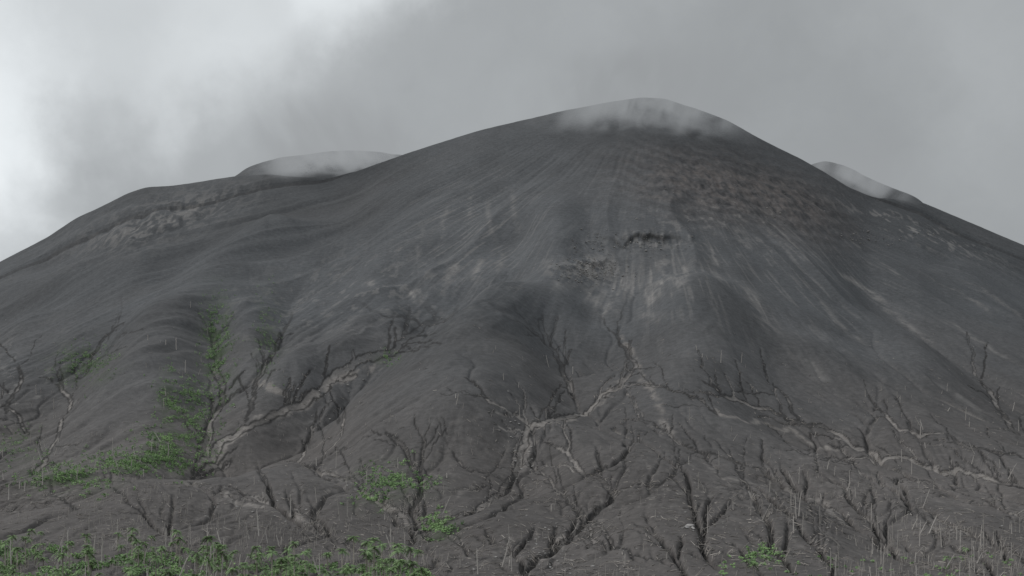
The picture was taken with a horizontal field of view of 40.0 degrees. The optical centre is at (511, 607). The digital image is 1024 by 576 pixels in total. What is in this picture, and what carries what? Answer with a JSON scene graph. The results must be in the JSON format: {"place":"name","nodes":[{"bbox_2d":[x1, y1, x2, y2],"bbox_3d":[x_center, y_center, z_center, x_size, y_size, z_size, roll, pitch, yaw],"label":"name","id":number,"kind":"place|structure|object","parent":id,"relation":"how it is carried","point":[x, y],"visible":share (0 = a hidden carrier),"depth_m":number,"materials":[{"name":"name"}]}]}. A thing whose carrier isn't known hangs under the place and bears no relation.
{"place":"outdoors","nodes":[
{"label":"outdoors","id":0,"kind":"place"},
{"bbox_2d":[0,98,1023,575],"bbox_3d":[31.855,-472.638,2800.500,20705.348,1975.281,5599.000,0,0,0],"label":"mountain","id":1,"kind":"structure","parent":0,"point":[336,260],"depth_m":2185.63,"materials":[{"name":"grey soil"}]},
{"bbox_2d":[0,542,9,565],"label":"palm tree","id":2,"kind":"object","parent":1,"relation":"on","point":[4,544],"visible":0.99,"depth_m":788.77,"materials":[{"name":"green plant"}]},
{"bbox_2d":[2,539,13,563],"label":"palm tree","id":3,"kind":"object","parent":1,"relation":"on","point":[7,541],"visible":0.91,"depth_m":791.54,"materials":[{"name":"green plant"}]},
{"bbox_2d":[9,539,11,568],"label":"dead tree","id":4,"kind":"object","parent":1,"relation":"on","point":[10,553],"visible":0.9,"depth_m":745.44,"materials":[{"name":"grey wood"}]},
{"bbox_2d":[6,558,16,565],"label":"palm tree","id":5,"kind":"object","parent":1,"relation":"on","point":[12,561],"visible":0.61,"depth_m":770.68,"materials":[{"name":"green plant"}]},
{"bbox_2d":[7,569,18,575],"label":"palm tree","id":6,"kind":"object","parent":1,"relation":"on","point":[13,572],"visible":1,"depth_m":628.12,"materials":[{"name":"green plant"}]},
{"bbox_2d":[7,535,18,555],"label":"palm tree","id":7,"kind":"object","parent":1,"relation":"on","point":[12,537],"visible":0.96,"depth_m":800.32,"materials":[{"name":"green plant"}]},
{"bbox_2d":[8,547,23,570],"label":"palm tree","id":8,"kind":"object","parent":1,"relation":"on","point":[16,549],"visible":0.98,"depth_m":753.77,"materials":[{"name":"green plant"}]},
{"bbox_2d":[17,560,25,575],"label":"palm tree","id":9,"kind":"object","parent":1,"relation":"on","point":[21,561],"visible":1,"depth_m":669.73,"materials":[{"name":"green plant"}]},
{"bbox_2d":[19,536,33,567],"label":"palm tree","id":10,"kind":"object","parent":1,"relation":"on","point":[25,538],"visible":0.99,"depth_m":771.18,"materials":[{"name":"green plant"}]},
{"bbox_2d":[27,529,35,546],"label":"palm tree","id":11,"kind":"object","parent":1,"relation":"on","point":[31,531],"visible":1,"depth_m":882.10,"materials":[{"name":"green plant"}]},
{"bbox_2d":[32,553,44,566],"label":"palm tree","id":12,"kind":"object","parent":1,"relation":"on","point":[36,555],"visible":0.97,"depth_m":774.29,"materials":[{"name":"green plant"}]},
{"bbox_2d":[36,531,44,548],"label":"palm tree","id":13,"kind":"object","parent":1,"relation":"on","point":[40,533],"visible":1,"depth_m":858.63,"materials":[{"name":"green plant"}]},
{"bbox_2d":[36,557,50,568],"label":"palm tree","id":14,"kind":"object","parent":1,"relation":"on","point":[41,558],"visible":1,"depth_m":765.20,"materials":[{"name":"green plant"}]},
{"bbox_2d":[52,569,62,575],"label":"palm tree","id":15,"kind":"object","parent":1,"relation":"on","point":[57,571],"visible":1,"depth_m":584.86,"materials":[{"name":"green plant"}]},
{"bbox_2d":[54,553,68,575],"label":"palm tree","id":16,"kind":"object","parent":1,"relation":"on","point":[61,556],"visible":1,"depth_m":645.98,"materials":[{"name":"green plant"}]},
{"bbox_2d":[60,547,71,562],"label":"palm tree","id":17,"kind":"object","parent":1,"relation":"on","point":[65,549],"visible":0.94,"depth_m":794.32,"materials":[{"name":"green plant"}]},
{"bbox_2d":[64,541,72,564],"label":"palm tree","id":18,"kind":"object","parent":1,"relation":"on","point":[68,543],"visible":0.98,"depth_m":777.15,"materials":[{"name":"green plant"}]},
{"bbox_2d":[81,533,92,561],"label":"palm tree","id":19,"kind":"object","parent":1,"relation":"on","point":[86,537],"visible":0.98,"depth_m":788.59,"materials":[{"name":"green plant"}]},
{"bbox_2d":[79,548,95,575],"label":"palm tree","id":20,"kind":"object","parent":1,"relation":"on","point":[88,550],"visible":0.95,"depth_m":666.59,"materials":[{"name":"green plant"}]},
{"bbox_2d":[81,551,96,574],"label":"palm tree","id":21,"kind":"object","parent":1,"relation":"on","point":[89,554],"visible":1,"depth_m":657.76,"materials":[{"name":"green plant"}]},
{"bbox_2d":[83,544,94,551],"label":"palm tree","id":22,"kind":"object","parent":1,"relation":"on","point":[87,546],"visible":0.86,"depth_m":759.10,"materials":[{"name":"green plant"}]},
{"bbox_2d":[100,538,102,562],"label":"dead tree","id":23,"kind":"object","parent":1,"relation":"on","point":[102,550],"visible":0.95,"depth_m":754.21,"materials":[{"name":"grey wood"}]},
{"bbox_2d":[113,532,123,552],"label":"palm tree","id":24,"kind":"object","parent":1,"relation":"on","point":[118,534],"visible":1,"depth_m":814.83,"materials":[{"name":"green plant"}]},
{"bbox_2d":[115,544,125,553],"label":"palm tree","id":25,"kind":"object","parent":1,"relation":"on","point":[120,547],"visible":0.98,"depth_m":811.09,"materials":[{"name":"green plant"}]},
{"bbox_2d":[124,558,134,571],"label":"palm tree","id":26,"kind":"object","parent":1,"relation":"on","point":[129,560],"visible":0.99,"depth_m":634.24,"materials":[{"name":"green plant"}]},
{"bbox_2d":[127,534,137,560],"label":"palm tree","id":27,"kind":"object","parent":1,"relation":"on","point":[131,535],"visible":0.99,"depth_m":765.56,"materials":[{"name":"green plant"}]},
{"bbox_2d":[126,527,138,543],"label":"palm tree","id":28,"kind":"object","parent":1,"relation":"on","point":[132,530],"visible":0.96,"depth_m":797.20,"materials":[{"name":"green plant"}]},
{"bbox_2d":[124,567,141,575],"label":"palm tree","id":29,"kind":"object","parent":1,"relation":"on","point":[131,570],"visible":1,"depth_m":609.81,"materials":[{"name":"green plant"}]},
{"bbox_2d":[131,539,142,561],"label":"palm tree","id":30,"kind":"object","parent":1,"relation":"on","point":[134,541],"visible":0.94,"depth_m":765.41,"materials":[{"name":"green plant"}]},
{"bbox_2d":[133,546,143,566],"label":"palm tree","id":31,"kind":"object","parent":1,"relation":"on","point":[138,552],"visible":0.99,"depth_m":724.99,"materials":[{"name":"green plant"}]},
{"bbox_2d":[139,541,149,563],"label":"palm tree","id":32,"kind":"object","parent":1,"relation":"on","point":[144,543],"visible":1,"depth_m":727.77,"materials":[{"name":"green plant"}]},
{"bbox_2d":[150,555,162,575],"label":"palm tree","id":33,"kind":"object","parent":1,"relation":"on","point":[156,559],"visible":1,"depth_m":610.20,"materials":[{"name":"green plant"}]},
{"bbox_2d":[156,546,167,562],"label":"palm tree","id":34,"kind":"object","parent":1,"relation":"on","point":[160,549],"visible":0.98,"depth_m":765.53,"materials":[{"name":"green plant"}]},
{"bbox_2d":[160,569,176,575],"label":"palm tree","id":35,"kind":"object","parent":1,"relation":"on","point":[168,572],"visible":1,"depth_m":591.91,"materials":[{"name":"green plant"}]},
{"bbox_2d":[170,529,181,555],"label":"palm tree","id":36,"kind":"object","parent":1,"relation":"on","point":[175,531],"visible":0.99,"depth_m":788.59,"materials":[{"name":"green plant"}]},
{"bbox_2d":[174,537,185,566],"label":"palm tree","id":37,"kind":"object","parent":1,"relation":"on","point":[179,538],"visible":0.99,"depth_m":736.51,"materials":[{"name":"green plant"}]},
{"bbox_2d":[180,546,191,557],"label":"palm tree","id":38,"kind":"object","parent":1,"relation":"on","point":[185,549],"visible":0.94,"depth_m":787.86,"materials":[{"name":"green plant"}]},
{"bbox_2d":[187,551,203,575],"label":"palm tree","id":39,"kind":"object","parent":1,"relation":"on","point":[195,555],"visible":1,"depth_m":628.13,"materials":[{"name":"green plant"}]},
{"bbox_2d":[192,558,201,573],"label":"palm tree","id":40,"kind":"object","parent":1,"relation":"on","point":[199,560],"visible":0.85,"depth_m":637.14,"materials":[{"name":"green plant"}]},
{"bbox_2d":[197,546,208,566],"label":"palm tree","id":41,"kind":"object","parent":1,"relation":"on","point":[202,549],"visible":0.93,"depth_m":742.30,"materials":[{"name":"green plant"}]},
{"bbox_2d":[200,536,213,556],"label":"palm tree","id":42,"kind":"object","parent":1,"relation":"on","point":[204,538],"visible":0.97,"depth_m":745.17,"materials":[{"name":"green plant"}]},
{"bbox_2d":[199,560,216,575],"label":"palm tree","id":43,"kind":"object","parent":1,"relation":"on","point":[209,563],"visible":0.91,"depth_m":604.10,"materials":[{"name":"green plant"}]},
{"bbox_2d":[202,536,216,561],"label":"palm tree","id":44,"kind":"object","parent":1,"relation":"on","point":[210,537],"visible":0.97,"depth_m":745.18,"materials":[{"name":"green plant"}]},
{"bbox_2d":[209,544,223,565],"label":"palm tree","id":45,"kind":"object","parent":1,"relation":"on","point":[217,545],"visible":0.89,"depth_m":690.04,"materials":[{"name":"green plant"}]},
{"bbox_2d":[214,544,226,567],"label":"palm tree","id":46,"kind":"object","parent":1,"relation":"on","point":[221,547],"visible":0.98,"depth_m":689.93,"materials":[{"name":"green plant"}]},
{"bbox_2d":[214,551,229,559],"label":"palm tree","id":47,"kind":"object","parent":1,"relation":"on","point":[218,553],"visible":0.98,"depth_m":690.06,"materials":[{"name":"green plant"}]},
{"bbox_2d":[220,555,234,575],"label":"palm tree","id":48,"kind":"object","parent":1,"relation":"on","point":[227,557],"visible":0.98,"depth_m":692.79,"materials":[{"name":"green plant"}]},
{"bbox_2d":[225,566,241,575],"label":"palm tree","id":49,"kind":"object","parent":1,"relation":"on","point":[232,571],"visible":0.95,"depth_m":645.80,"materials":[{"name":"green plant"}]},
{"bbox_2d":[238,562,253,575],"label":"palm tree","id":50,"kind":"object","parent":1,"relation":"on","point":[245,566],"visible":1,"depth_m":573.27,"materials":[{"name":"green plant"}]},
{"bbox_2d":[250,546,261,573],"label":"palm tree","id":51,"kind":"object","parent":1,"relation":"on","point":[256,548],"visible":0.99,"depth_m":675.52,"materials":[{"name":"green plant"}]},
{"bbox_2d":[250,553,264,559],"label":"palm tree","id":52,"kind":"object","parent":1,"relation":"on","point":[258,554],"visible":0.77,"depth_m":720.86,"materials":[{"name":"green plant"}]},
{"bbox_2d":[253,557,263,575],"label":"palm tree","id":53,"kind":"object","parent":1,"relation":"on","point":[258,561],"visible":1,"depth_m":610.34,"materials":[{"name":"green plant"}]},
{"bbox_2d":[260,567,273,575],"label":"palm tree","id":54,"kind":"object","parent":1,"relation":"on","point":[266,570],"visible":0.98,"depth_m":653.80,"materials":[{"name":"green plant"}]},
{"bbox_2d":[265,546,276,561],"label":"palm tree","id":55,"kind":"object","parent":1,"relation":"on","point":[271,548],"visible":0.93,"depth_m":759.61,"materials":[{"name":"green plant"}]},
{"bbox_2d":[264,550,281,575],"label":"palm tree","id":56,"kind":"object","parent":1,"relation":"on","point":[268,554],"visible":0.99,"depth_m":631.25,"materials":[{"name":"green plant"}]},
{"bbox_2d":[274,559,288,573],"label":"palm tree","id":57,"kind":"object","parent":1,"relation":"on","point":[279,562],"visible":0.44,"depth_m":646.02,"materials":[{"name":"green plant"}]},
{"bbox_2d":[272,564,291,575],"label":"palm tree","id":58,"kind":"object","parent":1,"relation":"on","point":[279,566],"visible":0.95,"depth_m":619.29,"materials":[{"name":"green plant"}]},
{"bbox_2d":[280,548,292,563],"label":"palm tree","id":59,"kind":"object","parent":1,"relation":"on","point":[288,551],"visible":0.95,"depth_m":701.05,"materials":[{"name":"green plant"}]},
{"bbox_2d":[282,567,297,575],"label":"palm tree","id":60,"kind":"object","parent":1,"relation":"on","point":[288,571],"visible":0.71,"depth_m":636.05,"materials":[{"name":"green plant"}]},
{"bbox_2d":[286,554,300,563],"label":"palm tree","id":61,"kind":"object","parent":1,"relation":"on","point":[293,557],"visible":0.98,"depth_m":612.85,"materials":[{"name":"green plant"}]},
{"bbox_2d":[286,541,300,565],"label":"palm tree","id":62,"kind":"object","parent":1,"relation":"on","point":[294,543],"visible":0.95,"depth_m":742.26,"materials":[{"name":"green plant"}]},
{"bbox_2d":[289,561,301,574],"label":"palm tree","id":63,"kind":"object","parent":1,"relation":"on","point":[295,564],"visible":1,"depth_m":595.03,"materials":[{"name":"green plant"}]},
{"bbox_2d":[296,569,308,574],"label":"palm tree","id":64,"kind":"object","parent":1,"relation":"on","point":[300,571],"visible":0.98,"depth_m":612.62,"materials":[{"name":"green plant"}]},
{"bbox_2d":[299,550,310,572],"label":"palm tree","id":65,"kind":"object","parent":1,"relation":"on","point":[307,552],"visible":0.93,"depth_m":669.50,"materials":[{"name":"green plant"}]},
{"bbox_2d":[300,564,316,575],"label":"palm tree","id":66,"kind":"object","parent":1,"relation":"on","point":[308,566],"visible":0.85,"depth_m":666.44,"materials":[{"name":"green plant"}]},
{"bbox_2d":[316,570,334,575],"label":"palm tree","id":67,"kind":"object","parent":1,"relation":"on","point":[326,573],"visible":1,"depth_m":618.53,"materials":[{"name":"green plant"}]},
{"bbox_2d":[337,548,348,572],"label":"palm tree","id":68,"kind":"object","parent":1,"relation":"on","point":[342,551],"visible":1,"depth_m":684.11,"materials":[{"name":"green plant"}]},
{"bbox_2d":[337,567,350,575],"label":"palm tree","id":69,"kind":"object","parent":1,"relation":"on","point":[343,568],"visible":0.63,"depth_m":639.26,"materials":[{"name":"green plant"}]},
{"bbox_2d":[340,568,354,575],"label":"palm tree","id":70,"kind":"object","parent":1,"relation":"on","point":[347,570],"visible":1,"depth_m":627.84,"materials":[{"name":"green plant"}]},
{"bbox_2d":[345,535,360,564],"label":"palm tree","id":71,"kind":"object","parent":1,"relation":"on","point":[354,538],"visible":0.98,"depth_m":692.87,"materials":[{"name":"green plant"}]},
{"bbox_2d":[357,564,368,573],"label":"palm tree","id":72,"kind":"object","parent":1,"relation":"on","point":[360,565],"visible":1,"depth_m":603.86,"materials":[{"name":"green plant"}]},
{"bbox_2d":[359,549,373,575],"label":"palm tree","id":73,"kind":"object","parent":1,"relation":"on","point":[367,551],"visible":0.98,"depth_m":616.26,"materials":[{"name":"green plant"}]},
{"bbox_2d":[360,541,373,575],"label":"palm tree","id":74,"kind":"object","parent":1,"relation":"on","point":[367,543],"visible":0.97,"depth_m":663.55,"materials":[{"name":"green plant"}]},
{"bbox_2d":[361,553,374,571],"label":"palm tree","id":75,"kind":"object","parent":1,"relation":"on","point":[369,556],"visible":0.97,"depth_m":619.29,"materials":[{"name":"green plant"}]},
{"bbox_2d":[367,546,380,575],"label":"palm tree","id":76,"kind":"object","parent":1,"relation":"on","point":[377,550],"visible":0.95,"depth_m":625.27,"materials":[{"name":"green plant"}]},
{"bbox_2d":[367,537,382,545],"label":"palm tree","id":77,"kind":"object","parent":1,"relation":"on","point":[374,539],"visible":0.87,"depth_m":678.26,"materials":[{"name":"green plant"}]},
{"bbox_2d":[375,555,380,574],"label":"palm tree","id":78,"kind":"object","parent":1,"relation":"on","point":[377,559],"visible":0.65,"depth_m":666.55,"materials":[{"name":"green plant"}]},
{"bbox_2d":[375,564,386,575],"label":"palm tree","id":79,"kind":"object","parent":1,"relation":"on","point":[381,567],"visible":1,"depth_m":576.47,"materials":[{"name":"green plant"}]},
{"bbox_2d":[377,558,388,575],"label":"palm tree","id":80,"kind":"object","parent":1,"relation":"on","point":[383,560],"visible":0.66,"depth_m":622.27,"materials":[{"name":"green plant"}]},
{"bbox_2d":[378,543,388,565],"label":"palm tree","id":81,"kind":"object","parent":1,"relation":"on","point":[382,545],"visible":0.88,"depth_m":672.46,"materials":[{"name":"green plant"}]},
{"bbox_2d":[383,558,396,575],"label":"palm tree","id":82,"kind":"object","parent":1,"relation":"on","point":[390,560],"visible":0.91,"depth_m":588.63,"materials":[{"name":"green plant"}]},
{"bbox_2d":[389,524,392,557],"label":"dead tree","id":83,"kind":"object","parent":1,"relation":"on","point":[391,540],"visible":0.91,"depth_m":754.25,"materials":[{"name":"grey wood"}]},
{"bbox_2d":[387,566,398,574],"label":"palm tree","id":84,"kind":"object","parent":1,"relation":"on","point":[393,568],"visible":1,"depth_m":579.50,"materials":[{"name":"green plant"}]},
{"bbox_2d":[389,548,404,561],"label":"palm tree","id":85,"kind":"object","parent":1,"relation":"on","point":[397,550],"visible":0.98,"depth_m":604.17,"materials":[{"name":"green plant"}]},
{"bbox_2d":[388,543,405,550],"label":"palm tree","id":86,"kind":"object","parent":1,"relation":"on","point":[398,545],"visible":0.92,"depth_m":639.75,"materials":[{"name":"green plant"}]},
{"bbox_2d":[390,563,404,575],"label":"palm tree","id":87,"kind":"object","parent":1,"relation":"on","point":[398,569],"visible":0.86,"depth_m":585.86,"materials":[{"name":"green plant"}]},
{"bbox_2d":[391,559,409,573],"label":"palm tree","id":88,"kind":"object","parent":1,"relation":"on","point":[399,563],"visible":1,"depth_m":582.32,"materials":[{"name":"green plant"}]},
{"bbox_2d":[404,546,420,559],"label":"palm tree","id":89,"kind":"object","parent":1,"relation":"on","point":[407,551],"visible":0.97,"depth_m":625.21,"materials":[{"name":"green plant"}]},
{"bbox_2d":[404,560,422,573],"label":"palm tree","id":90,"kind":"object","parent":1,"relation":"on","point":[409,562],"visible":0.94,"depth_m":621.92,"materials":[{"name":"green plant"}]},
{"bbox_2d":[412,549,422,572],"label":"palm tree","id":91,"kind":"object","parent":1,"relation":"on","point":[418,551],"visible":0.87,"depth_m":646.04,"materials":[{"name":"green plant"}]},
{"bbox_2d":[413,567,429,575],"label":"palm tree","id":92,"kind":"object","parent":1,"relation":"on","point":[421,570],"visible":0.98,"depth_m":628.24,"materials":[{"name":"green plant"}]},
{"bbox_2d":[502,537,509,566],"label":"dead tree","id":93,"kind":"object","parent":1,"relation":"on","point":[506,552],"visible":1,"depth_m":722.63,"materials":[{"name":"grey wood"}]},
{"bbox_2d":[0,282,1021,575],"bbox_3d":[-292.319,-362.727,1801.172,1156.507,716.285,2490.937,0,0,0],"label":"undergrowth","id":94,"kind":"object","parent":1,"relation":"on","point":[52,548],"visible":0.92,"depth_m":1345.00,"materials":[{"name":"green plant"}]},
{"bbox_2d":[0,316,1023,575],"bbox_3d":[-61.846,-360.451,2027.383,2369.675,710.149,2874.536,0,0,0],"label":"fallen branches","id":95,"kind":"object","parent":1,"relation":"on","point":[978,572],"visible":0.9,"depth_m":938.93,"materials":[{"name":"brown wood"}]},
{"bbox_2d":[0,341,1023,575],"bbox_3d":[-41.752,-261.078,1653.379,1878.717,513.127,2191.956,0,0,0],"label":"dead trees","id":96,"kind":"object","parent":1,"relation":"on","point":[251,527],"visible":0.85,"depth_m":893.94,"materials":[{"name":"grey wood"}]},
{"bbox_2d":[85,182,1002,575],"bbox_3d":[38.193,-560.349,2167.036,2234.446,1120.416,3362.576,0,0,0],"label":"rocks","id":97,"kind":"object","parent":1,"relation":"on","point":[519,424],"visible":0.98,"depth_m":2017.66,"materials":[{"name":"grey stone"}]},
{"bbox_2d":[739,559,750,572],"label":"palm tree","id":98,"kind":"object","parent":1,"relation":"on","point":[746,560],"visible":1,"depth_m":672.54,"materials":[{"name":"green plant"}]},
{"bbox_2d":[749,563,758,575],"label":"palm tree","id":99,"kind":"object","parent":1,"relation":"on","point":[753,567],"visible":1,"depth_m":640.15,"materials":[{"name":"green plant"}]},
{"bbox_2d":[882,549,884,572],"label":"dead tree","id":100,"kind":"object","parent":1,"relation":"on","point":[883,562],"visible":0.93,"depth_m":712.88,"materials":[{"name":"grey wood"}]},
{"bbox_2d":[961,547,968,564],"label":"palm tree","id":101,"kind":"object","parent":1,"relation":"on","point":[967,549],"visible":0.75,"depth_m":780.05,"materials":[{"name":"grey plant"}]},
{"bbox_2d":[0,0,1023,260],"label":"sky","id":102,"kind":"structure","parent":0,"point":[102,101],"materials":[{"name":"grey"}]}
]}

